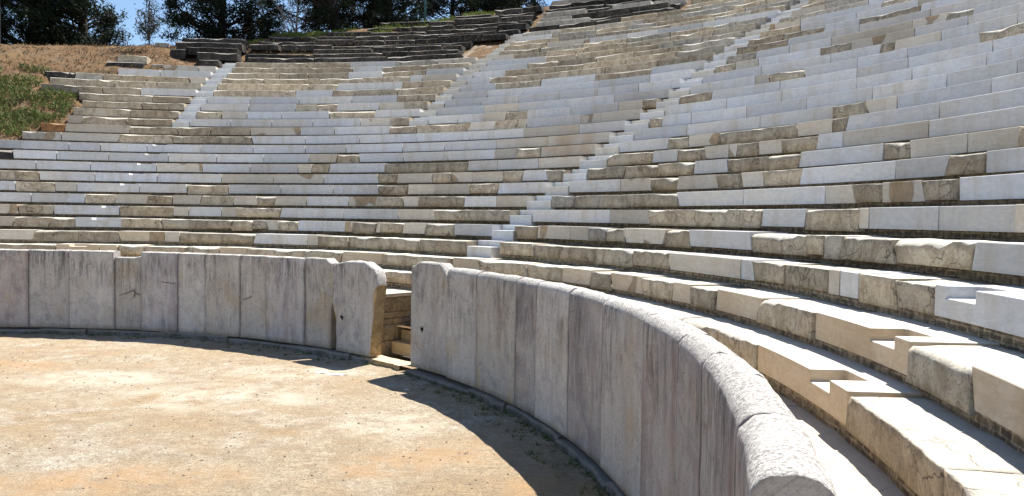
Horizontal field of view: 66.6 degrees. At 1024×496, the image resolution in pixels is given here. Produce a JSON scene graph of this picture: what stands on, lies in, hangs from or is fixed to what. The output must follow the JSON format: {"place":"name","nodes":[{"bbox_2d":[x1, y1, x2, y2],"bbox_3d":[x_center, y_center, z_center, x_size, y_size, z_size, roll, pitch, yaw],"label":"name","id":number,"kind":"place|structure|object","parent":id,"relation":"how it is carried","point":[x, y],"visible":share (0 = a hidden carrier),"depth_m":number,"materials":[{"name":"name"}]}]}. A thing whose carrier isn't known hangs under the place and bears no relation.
{"place":"outdoors","nodes":[
{"label":"outdoors","id":0,"kind":"place"},
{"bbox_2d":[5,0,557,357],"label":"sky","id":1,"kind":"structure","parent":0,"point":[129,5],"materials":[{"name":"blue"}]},
{"bbox_2d":[0,327,610,495],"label":"orchestra ground","id":2,"kind":"structure","parent":0,"point":[93,420],"depth_m":11.58,"materials":[{"name":"soil"}]},
{"bbox_2d":[0,249,386,362],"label":"orthostat wall","id":3,"kind":"structure","parent":2,"relation":"on","point":[328,307],"depth_m":19.68,"materials":[{"name":"stone"}]},
{"bbox_2d":[0,333,578,495],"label":"pebbles","id":4,"kind":"object","parent":2,"relation":"on","point":[235,416],"visible":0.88,"depth_m":12.05,"materials":[{"name":"gravel"}]},
{"bbox_2d":[0,331,609,495],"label":"wall foot weeds","id":5,"kind":"object","parent":2,"relation":"on","point":[526,425],"depth_m":12.52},
{"bbox_2d":[380,288,410,357],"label":"passage wall","id":6,"kind":"structure","parent":2,"relation":"on","point":[397,311],"depth_m":17.62,"materials":[{"name":"beige stone"}]},
{"bbox_2d":[404,261,836,495],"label":"orthostat wall","id":7,"kind":"structure","parent":2,"relation":"on","point":[616,396],"depth_m":9.06,"materials":[{"name":"stone"}]},
{"bbox_2d":[0,0,690,328],"bbox_3d":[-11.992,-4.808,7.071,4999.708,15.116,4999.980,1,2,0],"label":"hill","id":8,"kind":"structure","parent":0,"point":[11,52],"depth_m":34.95,"materials":[{"name":"soil"}]},
{"bbox_2d":[0,61,76,136],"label":"green undergrowth","id":9,"kind":"object","parent":8,"relation":"on","point":[38,114],"visible":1,"depth_m":30.43,"materials":[{"name":"plant"}]},
{"bbox_2d":[0,0,102,45],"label":"pine tree","id":10,"kind":"object","parent":8,"relation":"on","point":[24,11],"visible":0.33,"depth_m":41.11,"materials":[{"name":"green plant"}]},
{"bbox_2d":[14,0,130,45],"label":"pine tree","id":11,"kind":"object","parent":8,"relation":"on","point":[105,23],"visible":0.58,"depth_m":42.08,"materials":[{"name":"green plant"}]},
{"bbox_2d":[41,84,198,97],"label":"seat row","id":12,"kind":"object","parent":8,"relation":"on","point":[139,91],"visible":0.69,"depth_m":32.49,"materials":[{"name":"grey stone"}]},
{"bbox_2d":[68,115,175,126],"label":"seat row","id":13,"kind":"object","parent":8,"relation":"on","point":[73,119],"visible":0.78,"depth_m":30.07,"materials":[{"name":"beige stone"}]},
{"bbox_2d":[50,77,203,90],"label":"seat row","id":14,"kind":"object","parent":8,"relation":"on","point":[106,83],"visible":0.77,"depth_m":33.05,"materials":[{"name":"brown stone"}]},
{"bbox_2d":[45,71,208,84],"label":"seat row","id":15,"kind":"object","parent":8,"relation":"on","point":[112,77],"visible":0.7,"depth_m":33.67,"materials":[{"name":"grey stone"}]},
{"bbox_2d":[73,107,181,119],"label":"seat row","id":16,"kind":"object","parent":8,"relation":"on","point":[118,113],"visible":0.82,"depth_m":30.72,"materials":[{"name":"brown stone"}]},
{"bbox_2d":[82,100,186,111],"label":"seat row","id":17,"kind":"object","parent":8,"relation":"on","point":[179,107],"visible":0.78,"depth_m":31.34,"materials":[{"name":"brown stone"}]},
{"bbox_2d":[79,93,193,103],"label":"seat row","id":18,"kind":"object","parent":8,"relation":"on","point":[126,98],"visible":0.73,"depth_m":31.94,"materials":[{"name":"brown stone"}]},
{"bbox_2d":[0,36,282,132],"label":"dry grass","id":19,"kind":"structure","parent":8,"relation":"on","point":[154,54],"depth_m":34.97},
{"bbox_2d":[128,0,166,44],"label":"pine tree","id":20,"kind":"object","parent":8,"relation":"on","point":[149,29],"visible":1,"depth_m":38.25,"materials":[{"name":"green plant"}]},
{"bbox_2d":[118,68,213,78],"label":"seat row","id":21,"kind":"object","parent":8,"relation":"on","point":[146,72],"visible":0.48,"depth_m":34.51,"materials":[{"name":"grey stone"}]},
{"bbox_2d":[172,63,235,127],"bbox_3d":[-12.971,-6.629,33.503,0.750,3.789,6.691,1,2,-3],"label":"stairway","id":22,"kind":"object","parent":8,"relation":"on","point":[209,87],"visible":0.69,"depth_m":32.76,"materials":[{"name":"stone"}]},
{"bbox_2d":[197,52,241,62],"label":"stone block","id":23,"kind":"structure","parent":8,"relation":"on","point":[228,58],"depth_m":36.62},
{"bbox_2d":[187,47,241,56],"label":"stone block","id":24,"kind":"structure","parent":23,"relation":"on","point":[192,51],"depth_m":37.26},
{"bbox_2d":[176,42,246,53],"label":"stone block","id":25,"kind":"structure","parent":24,"relation":"on","point":[185,45],"depth_m":37.92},
{"bbox_2d":[155,0,289,42],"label":"pine tree","id":26,"kind":"object","parent":8,"relation":"on","point":[245,21],"visible":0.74,"depth_m":43.55,"materials":[{"name":"green plant"}]},
{"bbox_2d":[0,243,456,269],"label":"seat row","id":27,"kind":"object","parent":8,"relation":"on","point":[397,261],"visible":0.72,"depth_m":21.66,"materials":[{"name":"beige stone"}]},
{"bbox_2d":[0,229,477,256],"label":"seat row","id":28,"kind":"object","parent":8,"relation":"on","point":[450,247],"visible":0.94,"depth_m":22.59,"materials":[{"name":"beige stone"}]},
{"bbox_2d":[0,216,501,239],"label":"seat row","id":29,"kind":"object","parent":8,"relation":"on","point":[427,230],"visible":0.91,"depth_m":23.23,"materials":[{"name":"beige stone"}]},
{"bbox_2d":[0,204,519,224],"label":"seat row","id":30,"kind":"object","parent":8,"relation":"on","point":[496,217],"visible":0.91,"depth_m":23.84,"materials":[{"name":"grey stone"}]},
{"bbox_2d":[0,192,535,209],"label":"seat row","id":31,"kind":"object","parent":8,"relation":"on","point":[471,202],"visible":0.89,"depth_m":24.48,"materials":[{"name":"grey stone"}]},
{"bbox_2d":[0,181,554,196],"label":"seat row","id":32,"kind":"object","parent":8,"relation":"on","point":[498,189],"visible":0.91,"depth_m":25.11,"materials":[{"name":"grey stone"}]},
{"bbox_2d":[0,170,571,185],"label":"seat row","id":33,"kind":"object","parent":8,"relation":"on","point":[529,176],"visible":0.88,"depth_m":25.76,"materials":[{"name":"grey stone"}]},
{"bbox_2d":[0,156,587,174],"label":"seat row","id":34,"kind":"object","parent":8,"relation":"on","point":[563,163],"visible":0.85,"depth_m":26.35,"materials":[{"name":"grey stone"}]},
{"bbox_2d":[0,144,602,164],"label":"seat row","id":35,"kind":"object","parent":8,"relation":"on","point":[586,150],"visible":0.82,"depth_m":26.93,"materials":[{"name":"grey stone"}]},
{"bbox_2d":[190,117,413,127],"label":"seat row","id":36,"kind":"object","parent":8,"relation":"on","point":[352,122],"visible":0.62,"depth_m":29.96,"materials":[{"name":"grey stone"}]},
{"bbox_2d":[0,132,616,154],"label":"seat row","id":37,"kind":"object","parent":8,"relation":"on","point":[602,138],"visible":0.69,"depth_m":27.52,"materials":[{"name":"beige stone"}]},
{"bbox_2d":[196,109,423,118],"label":"seat row","id":38,"kind":"object","parent":8,"relation":"on","point":[412,113],"visible":0.69,"depth_m":30.57,"materials":[{"name":"grey stone"}]},
{"bbox_2d":[201,101,431,111],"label":"seat row","id":39,"kind":"object","parent":8,"relation":"on","point":[358,107],"visible":0.69,"depth_m":31.20,"materials":[{"name":"grey stone"}]},
{"bbox_2d":[263,0,373,32],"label":"pine tree","id":40,"kind":"object","parent":8,"relation":"on","point":[325,10],"visible":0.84,"depth_m":43.88,"materials":[{"name":"green plant"}]},
{"bbox_2d":[207,94,439,104],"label":"seat row","id":41,"kind":"object","parent":8,"relation":"on","point":[315,100],"visible":0.64,"depth_m":31.85,"materials":[{"name":"grey stone"}]},
{"bbox_2d":[22,120,631,144],"bbox_3d":[-6.762,-3.814,27.179,22.421,0.454,3.604,1,2,15],"label":"seat row","id":42,"kind":"object","parent":8,"relation":"on","point":[601,127],"visible":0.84,"depth_m":28.20,"materials":[{"name":"grey stone"}]},
{"bbox_2d":[214,86,446,96],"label":"seat row","id":43,"kind":"object","parent":8,"relation":"on","point":[321,93],"visible":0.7,"depth_m":32.47,"materials":[{"name":"grey stone"}]},
{"bbox_2d":[218,80,453,90],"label":"seat row","id":44,"kind":"object","parent":8,"relation":"on","point":[360,86],"visible":0.66,"depth_m":33.03,"materials":[{"name":"grey stone"}]},
{"bbox_2d":[223,74,459,84],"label":"seat row","id":45,"kind":"object","parent":8,"relation":"on","point":[335,81],"visible":0.54,"depth_m":33.66,"materials":[{"name":"grey stone"}]},
{"bbox_2d":[41,109,646,136],"bbox_3d":[-6.375,-4.229,27.779,22.793,0.449,3.608,1,2,15],"label":"seat row","id":46,"kind":"object","parent":8,"relation":"on","point":[630,115],"visible":0.72,"depth_m":28.87,"materials":[{"name":"grey stone"}]},
{"bbox_2d":[228,68,466,78],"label":"seat row","id":47,"kind":"object","parent":8,"relation":"on","point":[353,75],"visible":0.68,"depth_m":34.35,"materials":[{"name":"grey stone"}]},
{"bbox_2d":[232,62,472,73],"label":"seat row","id":48,"kind":"object","parent":8,"relation":"on","point":[345,70],"visible":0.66,"depth_m":35.03,"materials":[{"name":"grey stone"}]},
{"bbox_2d":[245,49,462,60],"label":"seat row","id":49,"kind":"object","parent":8,"relation":"on","point":[399,53],"visible":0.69,"depth_m":37.20,"materials":[{"name":"black stone"}]},
{"bbox_2d":[247,53,463,63],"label":"seat row","id":50,"kind":"object","parent":8,"relation":"on","point":[355,59],"visible":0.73,"depth_m":36.44,"materials":[{"name":"black stone"}]},
{"bbox_2d":[236,57,478,67],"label":"seat row","id":51,"kind":"object","parent":8,"relation":"on","point":[472,60],"visible":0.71,"depth_m":35.70,"materials":[{"name":"grey stone"}]},
{"bbox_2d":[250,42,475,51],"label":"seat row","id":52,"kind":"object","parent":8,"relation":"on","point":[277,48],"visible":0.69,"depth_m":38.67,"materials":[{"name":"black stone"}]},
{"bbox_2d":[248,10,493,43],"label":"crest grass","id":53,"kind":"structure","parent":8,"relation":"on","point":[314,33],"depth_m":41.21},
{"bbox_2d":[339,0,428,28],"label":"pine tree","id":54,"kind":"object","parent":8,"relation":"on","point":[388,10],"visible":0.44,"depth_m":45.25,"materials":[{"name":"green plant"}]},
{"bbox_2d":[258,33,509,46],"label":"seat row","id":55,"kind":"object","parent":8,"relation":"on","point":[482,38],"visible":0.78,"depth_m":38.68,"materials":[{"name":"black stone"}]},
{"bbox_2d":[312,45,466,55],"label":"seat row","id":56,"kind":"object","parent":8,"relation":"on","point":[386,49],"visible":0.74,"depth_m":37.42,"materials":[{"name":"black stone"}]},
{"bbox_2d":[269,29,521,41],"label":"seat row","id":57,"kind":"object","parent":8,"relation":"on","point":[512,32],"visible":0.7,"depth_m":39.55,"materials":[{"name":"black stone"}]},
{"bbox_2d":[382,268,411,289],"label":"seat row","id":58,"kind":"object","parent":8,"relation":"on","point":[400,279],"visible":0.2,"depth_m":18.73,"materials":[{"name":"beige stone"}]},
{"bbox_2d":[392,328,410,356],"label":"entrance steps","id":59,"kind":"structure","parent":8,"relation":"on","point":[402,346],"depth_m":17.37,"materials":[{"name":"beige stone"}]},
{"bbox_2d":[327,23,530,36],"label":"seat row","id":60,"kind":"object","parent":8,"relation":"on","point":[523,26],"visible":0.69,"depth_m":39.77,"materials":[{"name":"black stone"}]},
{"bbox_2d":[367,20,533,31],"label":"seat row","id":61,"kind":"object","parent":8,"relation":"on","point":[447,27],"visible":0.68,"depth_m":40.29,"materials":[{"name":"black stone"}]},
{"bbox_2d":[417,0,484,20],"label":"pine tree","id":62,"kind":"object","parent":8,"relation":"on","point":[437,6],"visible":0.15,"depth_m":52.75,"materials":[{"name":"green plant"}]},
{"bbox_2d":[380,15,537,26],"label":"seat row","id":63,"kind":"object","parent":8,"relation":"on","point":[486,20],"visible":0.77,"depth_m":40.58,"materials":[{"name":"black stone"}]},
{"bbox_2d":[409,34,522,125],"bbox_3d":[-1.544,-7.353,33.209,0.840,5.590,10.102,2,2,22],"label":"stairway","id":64,"kind":"object","parent":8,"relation":"on","point":[439,102],"visible":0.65,"depth_m":31.48,"materials":[{"name":"stone"}]},
{"bbox_2d":[448,0,532,15],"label":"pine tree","id":65,"kind":"object","parent":8,"relation":"on","point":[478,5],"visible":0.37,"depth_m":48.62,"materials":[{"name":"green plant"}]},
{"bbox_2d":[429,98,662,124],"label":"seat row","id":66,"kind":"object","parent":8,"relation":"on","point":[648,104],"visible":0.59,"depth_m":26.19,"materials":[{"name":"grey stone"}]},
{"bbox_2d":[437,88,674,115],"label":"seat row","id":67,"kind":"object","parent":8,"relation":"on","point":[662,94],"visible":0.48,"depth_m":26.70,"materials":[{"name":"grey stone"}]},
{"bbox_2d":[445,78,685,107],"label":"seat row","id":68,"kind":"object","parent":8,"relation":"on","point":[674,84],"visible":0.48,"depth_m":27.18,"materials":[{"name":"grey stone"}]},
{"bbox_2d":[453,69,697,99],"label":"seat row","id":69,"kind":"object","parent":8,"relation":"on","point":[685,74],"visible":0.38,"depth_m":27.71,"materials":[{"name":"grey stone"}]},
{"bbox_2d":[460,60,709,91],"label":"seat row","id":70,"kind":"object","parent":8,"relation":"on","point":[696,65],"visible":0.54,"depth_m":28.30,"materials":[{"name":"grey stone"}]},
{"bbox_2d":[467,52,718,84],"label":"seat row","id":71,"kind":"object","parent":8,"relation":"on","point":[625,67],"visible":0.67,"depth_m":28.63,"materials":[{"name":"grey stone"}]},
{"bbox_2d":[473,44,729,77],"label":"seat row","id":72,"kind":"object","parent":8,"relation":"on","point":[718,49],"visible":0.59,"depth_m":29.36,"materials":[{"name":"grey stone"}]},
{"bbox_2d":[537,8,676,25],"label":"seat row","id":73,"kind":"object","parent":8,"relation":"on","point":[564,22],"visible":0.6,"depth_m":36.96,"materials":[{"name":"grey stone"}]},
{"bbox_2d":[480,37,739,71],"bbox_3d":[3.481,-7.233,30.162,11.035,0.421,1.269,2,3,34],"label":"seat row","id":74,"kind":"object","parent":8,"relation":"on","point":[686,47],"visible":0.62,"depth_m":29.90,"materials":[{"name":"grey stone"}]},
{"bbox_2d":[540,2,683,21],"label":"seat row","id":75,"kind":"object","parent":8,"relation":"on","point":[609,13],"visible":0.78,"depth_m":37.02,"materials":[{"name":"grey stone"}]},
{"bbox_2d":[543,0,689,17],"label":"seat row","id":76,"kind":"object","parent":8,"relation":"on","point":[569,12],"visible":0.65,"depth_m":37.88,"materials":[{"name":"grey stone"}]},
{"bbox_2d":[487,30,749,65],"bbox_3d":[3.883,-7.606,30.706,11.342,0.411,1.278,2,3,34],"label":"seat row","id":77,"kind":"object","parent":8,"relation":"on","point":[682,42],"visible":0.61,"depth_m":30.37,"materials":[{"name":"grey stone"}]},
{"bbox_2d":[494,23,760,59],"bbox_3d":[4.258,-7.987,31.248,11.605,0.420,1.256,2,3,34],"label":"seat row","id":78,"kind":"object","parent":8,"relation":"on","point":[750,27],"visible":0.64,"depth_m":30.82,"materials":[{"name":"beige stone"}]},
{"bbox_2d":[500,17,770,54],"bbox_3d":[4.653,-8.364,31.828,11.899,0.417,1.296,2,3,33],"label":"seat row","id":79,"kind":"object","parent":8,"relation":"on","point":[762,20],"visible":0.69,"depth_m":31.34,"materials":[{"name":"grey stone"}]},
{"bbox_2d":[467,0,808,257],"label":"stairway","id":80,"kind":"object","parent":8,"relation":"on","point":[491,248],"visible":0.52,"depth_m":21.32,"materials":[{"name":"stone"}]},
{"bbox_2d":[505,9,782,50],"bbox_3d":[5.062,-8.737,32.382,12.361,0.414,1.336,2,3,34],"label":"seat row","id":81,"kind":"object","parent":8,"relation":"on","point":[772,14],"visible":0.48,"depth_m":32.05,"materials":[{"name":"grey stone"}]},
{"bbox_2d":[529,0,760,31],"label":"seat row","id":82,"kind":"object","parent":8,"relation":"on","point":[625,19],"visible":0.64,"depth_m":35.06,"materials":[{"name":"grey stone"}]},
{"bbox_2d":[510,5,790,44],"bbox_3d":[5.415,-9.105,32.969,12.587,0.402,1.376,2,3,34],"label":"seat row","id":83,"kind":"object","parent":8,"relation":"on","point":[781,8],"visible":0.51,"depth_m":32.67,"materials":[{"name":"grey stone"}]},
{"bbox_2d":[517,0,799,41],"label":"seat row","id":84,"kind":"object","parent":8,"relation":"on","point":[663,23],"visible":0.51,"depth_m":33.26,"materials":[{"name":"grey stone"}]},
{"bbox_2d":[523,0,799,36],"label":"seat row","id":85,"kind":"object","parent":8,"relation":"on","point":[675,16],"visible":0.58,"depth_m":33.87,"materials":[{"name":"grey stone"}]},
{"bbox_2d":[453,257,1023,454],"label":"seat row","id":86,"kind":"object","parent":8,"relation":"on","point":[977,382],"visible":0.91,"depth_m":7.25,"materials":[{"name":"beige stone"}]},
{"bbox_2d":[500,242,1023,352],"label":"seat row","id":87,"kind":"object","parent":8,"relation":"on","point":[991,312],"visible":0.97,"depth_m":8.94,"materials":[{"name":"brown stone"}]},
{"bbox_2d":[514,226,1023,286],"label":"seat row","id":88,"kind":"object","parent":8,"relation":"on","point":[994,262],"visible":0.98,"depth_m":10.33,"materials":[{"name":"brown stone"}]},
{"bbox_2d":[533,204,1023,241],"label":"seat row","id":89,"kind":"object","parent":8,"relation":"on","point":[1004,223],"visible":0.91,"depth_m":11.33,"materials":[{"name":"grey stone"}]},
{"bbox_2d":[551,173,1023,209],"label":"seat row","id":90,"kind":"object","parent":8,"relation":"on","point":[1004,189],"visible":0.88,"depth_m":12.32,"materials":[{"name":"grey stone"}]},
{"bbox_2d":[569,147,1023,195],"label":"seat row","id":91,"kind":"object","parent":8,"relation":"on","point":[993,162],"visible":0.77,"depth_m":13.29,"materials":[{"name":"grey stone"}]},
{"bbox_2d":[587,126,1023,179],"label":"seat row","id":92,"kind":"object","parent":8,"relation":"on","point":[982,141],"visible":0.74,"depth_m":14.05,"materials":[{"name":"grey stone"}]},
{"bbox_2d":[605,293,1023,495],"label":"seat row","id":93,"kind":"object","parent":8,"relation":"on","point":[908,440],"visible":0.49,"depth_m":5.71,"materials":[{"name":"brown stone"}]},
{"bbox_2d":[607,106,1023,166],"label":"seat row","id":94,"kind":"object","parent":8,"relation":"on","point":[975,122],"visible":0.6,"depth_m":14.82,"materials":[{"name":"grey stone"}]},
{"bbox_2d":[619,87,1023,153],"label":"seat row","id":95,"kind":"object","parent":8,"relation":"on","point":[1012,98],"visible":0.59,"depth_m":15.56,"materials":[{"name":"grey stone"}]},
{"bbox_2d":[634,72,1023,139],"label":"seat row","id":96,"kind":"object","parent":8,"relation":"on","point":[997,84],"visible":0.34,"depth_m":16.45,"materials":[{"name":"grey stone"}]},
{"bbox_2d":[779,0,890,22],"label":"seat row","id":97,"kind":"object","parent":8,"relation":"on","point":[838,8],"visible":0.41,"depth_m":25.51,"materials":[{"name":"grey stone"}]},
{"bbox_2d":[650,58,1023,127],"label":"seat row","id":98,"kind":"object","parent":8,"relation":"on","point":[991,71],"visible":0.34,"depth_m":17.00,"materials":[{"name":"grey stone"}]},
{"bbox_2d":[770,0,910,29],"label":"seat row","id":99,"kind":"object","parent":8,"relation":"on","point":[781,25],"visible":0.26,"depth_m":24.74,"materials":[{"name":"beige stone"}]},
{"bbox_2d":[665,45,1023,115],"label":"seat row","id":100,"kind":"object","parent":8,"relation":"on","point":[989,58],"visible":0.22,"depth_m":17.70,"materials":[{"name":"grey stone"}]},
{"bbox_2d":[760,0,936,37],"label":"seat row","id":101,"kind":"object","parent":8,"relation":"on","point":[866,14],"visible":0.4,"depth_m":23.66,"materials":[{"name":"grey stone"}]},
{"bbox_2d":[680,33,1023,103],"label":"seat row","id":102,"kind":"object","parent":8,"relation":"on","point":[961,52],"visible":0.5,"depth_m":18.34,"materials":[{"name":"grey stone"}]},
{"bbox_2d":[690,23,1023,94],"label":"seat row","id":103,"kind":"object","parent":8,"relation":"on","point":[957,42],"visible":0.56,"depth_m":19.03,"materials":[{"name":"grey stone"}]},
{"bbox_2d":[748,0,965,45],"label":"seat row","id":104,"kind":"object","parent":8,"relation":"on","point":[852,22],"visible":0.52,"depth_m":22.90,"materials":[{"name":"grey stone"}]},
{"bbox_2d":[703,12,1023,82],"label":"seat row","id":105,"kind":"object","parent":8,"relation":"on","point":[1000,23],"visible":0.5,"depth_m":19.55,"materials":[{"name":"grey stone"}]},
{"bbox_2d":[737,0,996,54],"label":"seat row","id":106,"kind":"object","parent":8,"relation":"on","point":[962,6],"visible":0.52,"depth_m":21.77,"materials":[{"name":"grey stone"}]},
{"bbox_2d":[715,3,1023,72],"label":"seat row","id":107,"kind":"object","parent":8,"relation":"on","point":[927,29],"visible":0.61,"depth_m":20.14,"materials":[{"name":"grey stone"}]},
{"bbox_2d":[727,0,1023,63],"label":"seat row","id":108,"kind":"object","parent":8,"relation":"on","point":[848,38],"visible":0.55,"depth_m":21.01,"materials":[{"name":"grey stone"}]},
{"bbox_2d":[387,287,905,495],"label":"walkway","id":109,"kind":"structure","parent":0,"point":[850,470],"depth_m":5.60,"materials":[{"name":"stone"}]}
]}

